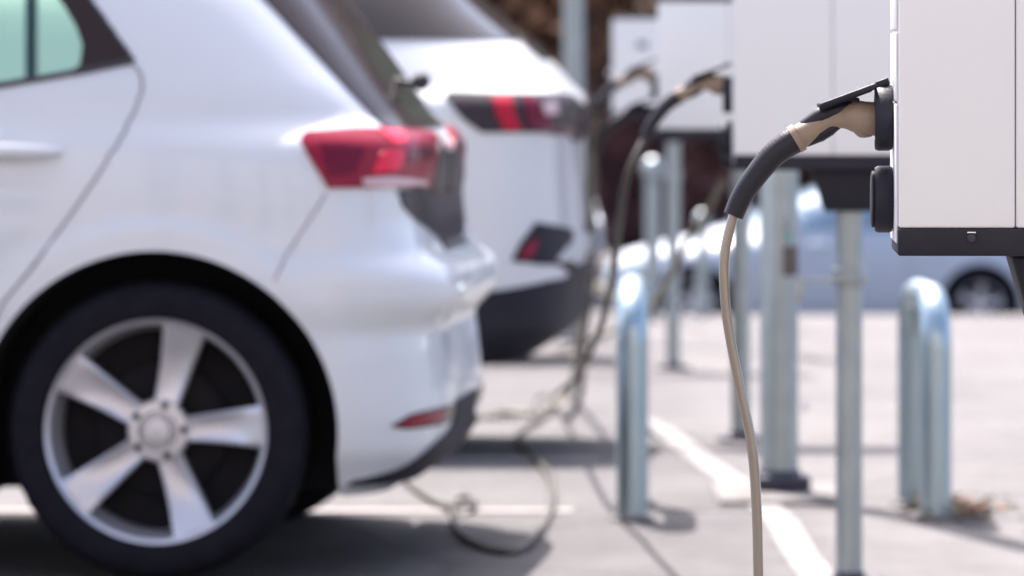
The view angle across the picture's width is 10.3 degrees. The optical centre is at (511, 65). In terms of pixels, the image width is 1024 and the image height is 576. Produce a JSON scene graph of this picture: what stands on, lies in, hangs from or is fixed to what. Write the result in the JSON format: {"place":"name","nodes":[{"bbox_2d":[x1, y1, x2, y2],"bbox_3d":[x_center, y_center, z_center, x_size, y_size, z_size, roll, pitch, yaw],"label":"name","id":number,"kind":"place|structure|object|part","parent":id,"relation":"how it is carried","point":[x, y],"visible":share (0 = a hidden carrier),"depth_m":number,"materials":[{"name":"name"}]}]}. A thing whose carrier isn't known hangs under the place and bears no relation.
{"place":"outdoors","nodes":[
{"label":"outdoors","id":0,"kind":"place"},
{"bbox_2d":[0,247,1023,575],"bbox_3d":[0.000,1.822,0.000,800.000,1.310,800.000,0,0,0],"label":"ground","id":1,"kind":"structure","parent":0,"point":[694,529],"depth_m":15.71,"materials":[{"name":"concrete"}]},
{"bbox_2d":[0,0,497,575],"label":"electric car","id":2,"kind":"object","parent":1,"relation":"on","point":[248,272],"visible":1,"depth_m":13.11,"materials":[{"name":"white paint"}]},
{"bbox_3d":[-0.338,-0.032,13.896,0.296,0.380,0.957,0,0,5],"label":"rear window","id":3,"kind":"part","parent":2,"relation":"part of","materials":[{"name":"grey glass"}]},
{"bbox_2d":[0,508,572,511],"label":"painted line","id":4,"kind":"object","parent":1,"relation":"on","point":[389,510],"visible":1,"depth_m":14.85,"materials":[{"name":"paint"}]},
{"bbox_2d":[0,0,593,366],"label":"electric car","id":5,"kind":"object","parent":1,"relation":"on","point":[510,102],"visible":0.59,"depth_m":17.25,"materials":[{"name":"white paint"}]},
{"bbox_3d":[-0.423,-0.192,17.458,1.107,0.262,0.530,0,0,-38],"label":"side window","id":6,"kind":"part","parent":5,"relation":"part of","materials":[{"name":"grey glass"}]},
{"bbox_3d":[-0.333,-0.192,18.489,0.530,0.262,1.107,0,0,-42],"label":"side window","id":7,"kind":"part","parent":5,"relation":"part of","materials":[{"name":"glass"}]},
{"bbox_3d":[-0.040,-0.158,17.944,0.293,0.284,0.286,0,0,5],"label":"rear window","id":8,"kind":"part","parent":5,"relation":"part of","materials":[{"name":"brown glass"}]},
{"bbox_2d":[477,421,569,421],"bbox_3d":[-2.400,1.231,19.660,5.200,0.002,0.120,0,0,0],"label":"painted line","id":9,"kind":"object","parent":1,"relation":"on","point":[522,421],"visible":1,"depth_m":19.65,"materials":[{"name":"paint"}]},
{"bbox_2d":[477,58,656,420],"bbox_3d":[0.024,0.632,19.887,0.661,1.311,3.556,0,0,-4],"label":"charging cable","id":10,"kind":"object","parent":1,"relation":"on","point":[634,73],"visible":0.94,"depth_m":18.29,"materials":[{"name":"beige plastic"}]},
{"bbox_2d":[486,96,655,420],"bbox_3d":[0.244,0.678,19.055,0.330,1.163,1.631,0,0,-13],"label":"charging cable","id":11,"kind":"object","parent":1,"relation":"on","point":[633,110],"visible":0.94,"depth_m":19.11,"materials":[{"name":"black rubber"}]},
{"bbox_2d":[558,0,589,340],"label":"lamp post","id":12,"kind":"object","parent":1,"relation":"on","point":[573,41],"visible":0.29,"depth_m":30.05,"materials":[{"name":"metal"}]},
{"bbox_2d":[608,274,656,521],"bbox_3d":[0.316,0.869,14.850,0.124,0.637,0.664,0,0,2],"label":"steel hoop","id":13,"kind":"object","parent":1,"relation":"on","point":[632,501],"visible":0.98,"depth_m":14.55,"materials":[{"name":"metal"}]},
{"bbox_2d":[493,2,798,247],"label":"hedge","id":14,"kind":"object","parent":1,"relation":"on","point":[617,147],"visible":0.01,"depth_m":77.70,"materials":[{"name":"orange plant"}]},
{"bbox_2d":[606,16,689,369],"bbox_3d":[0.698,0.559,25.013,0.567,1.552,0.261,0,0,2],"label":"charging station","id":15,"kind":"object","parent":1,"relation":"on","point":[634,40],"visible":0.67,"depth_m":24.91,"materials":[{"name":"grey metal"}]},
{"bbox_2d":[537,97,616,351],"bbox_3d":[0.273,0.775,25.855,0.252,1.316,4.818,0,0,-3],"label":"charging cable","id":16,"kind":"object","parent":15,"relation":"attached to","point":[602,288],"visible":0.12,"depth_m":25.03,"materials":[{"name":"plastic"}]},
{"bbox_2d":[642,157,663,320],"bbox_3d":[0.858,1.057,34.600,0.133,1.000,0.133,0,0,0],"label":"bollard","id":17,"kind":"object","parent":1,"relation":"on","point":[652,169],"visible":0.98,"depth_m":34.56,"materials":[{"name":"metal"}]},
{"bbox_2d":[694,211,710,317],"bbox_3d":[1.187,1.239,35.400,0.104,0.670,0.104,0,0,0],"label":"bollard","id":18,"kind":"object","parent":1,"relation":"on","point":[702,272],"visible":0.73,"depth_m":35.37,"materials":[{"name":"metal"}]},
{"bbox_2d":[651,0,759,440],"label":"charging station","id":19,"kind":"object","parent":1,"relation":"on","point":[695,37],"visible":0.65,"depth_m":18.20,"materials":[{"name":"grey metal"}]},
{"bbox_2d":[648,179,726,320],"bbox_3d":[0.546,0.825,19.962,0.292,0.922,3.359,0,0,0],"label":"spare cable","id":20,"kind":"object","parent":19,"relation":"hanging from","point":[687,243],"visible":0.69,"depth_m":18.42,"materials":[{"name":"plastic"}]},
{"bbox_2d":[611,410,832,575],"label":"painted line","id":21,"kind":"object","parent":1,"relation":"on","point":[801,554],"visible":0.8,"depth_m":14.59,"materials":[{"name":"paint"}]},
{"bbox_2d":[711,482,835,505],"bbox_3d":[0.735,1.184,15.385,0.370,0.066,0.670,0,0,0],"label":"concrete pad","id":22,"kind":"object","parent":1,"relation":"on","point":[739,494],"visible":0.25,"depth_m":15.21,"materials":[{"name":"grey concrete"}]},
{"bbox_2d":[759,170,810,489],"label":"lamp column","id":23,"kind":"structure","parent":22,"relation":"on","point":[779,469],"depth_m":15.35,"materials":[{"name":"metal"}]},
{"bbox_2d":[720,0,892,575],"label":"charging station","id":24,"kind":"object","parent":1,"relation":"on","point":[795,62],"visible":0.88,"depth_m":12.90,"materials":[{"name":"grey metal"}]},
{"bbox_2d":[403,62,731,555],"bbox_3d":[-0.067,0.619,17.008,0.792,1.256,8.089,0,0,-2],"label":"charging cable","id":25,"kind":"object","parent":24,"relation":"attached to","point":[700,83],"visible":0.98,"depth_m":13.83,"materials":[{"name":"beige plastic"}]},
{"bbox_2d":[604,187,1022,314],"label":"parked car","id":26,"kind":"object","parent":1,"relation":"on","point":[976,285],"visible":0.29,"depth_m":51.43,"materials":[{"name":"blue metal"}]},
{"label":"side window","id":27,"kind":"part","parent":26,"relation":"part of","materials":[{"name":"blue glass"}]},
{"bbox_2d":[648,508,1023,508],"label":"drain joint","id":28,"kind":"object","parent":1,"relation":"on","point":[790,508],"visible":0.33,"depth_m":14.93,"materials":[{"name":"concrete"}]},
{"bbox_2d":[890,279,958,521],"bbox_3d":[1.077,0.875,14.840,0.124,0.625,0.644,0,0,-2],"label":"steel hoop","id":29,"kind":"object","parent":1,"relation":"on","point":[924,403],"visible":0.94,"depth_m":14.57,"materials":[{"name":"metal"}]},
{"bbox_2d":[870,0,1023,314],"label":"charging station","id":30,"kind":"object","parent":1,"relation":"on","point":[949,120],"visible":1,"depth_m":7.10,"materials":[{"name":"grey metal"}]},
{"bbox_2d":[719,78,889,575],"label":"charging cable","id":31,"kind":"object","parent":30,"relation":"attached to","point":[824,120],"visible":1,"depth_m":7.22,"materials":[{"name":"beige plastic"}]},
{"bbox_2d":[899,491,1023,523],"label":"leaf litter","id":32,"kind":"object","parent":1,"relation":"on","point":[958,504],"visible":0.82,"depth_m":14.66,"materials":[{"name":"brown plant"}]},
{"bbox_2d":[491,3,600,43],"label":"broadleaf tree","id":33,"kind":"object","parent":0,"point":[501,6],"depth_m":71.24,"materials":[{"name":"brown plant"}]},
{"bbox_2d":[485,0,658,292],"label":"broadleaf tree","id":34,"kind":"object","parent":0,"point":[526,17],"visible":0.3,"depth_m":60.98,"materials":[{"name":"brown plant"}]},
{"bbox_2d":[586,148,603,280],"bbox_3d":[-1.815,0.662,26.870,4.492,1.426,1.789,0,0,3],"label":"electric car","id":35,"kind":"object","parent":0,"point":[599,231],"visible":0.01,"depth_m":26.60,"materials":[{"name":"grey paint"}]},
{"bbox_2d":[634,4,815,223],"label":"broadleaf tree","id":36,"kind":"object","parent":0,"point":[697,153],"visible":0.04,"depth_m":68.39,"materials":[{"name":"brown plant"}]}
]}

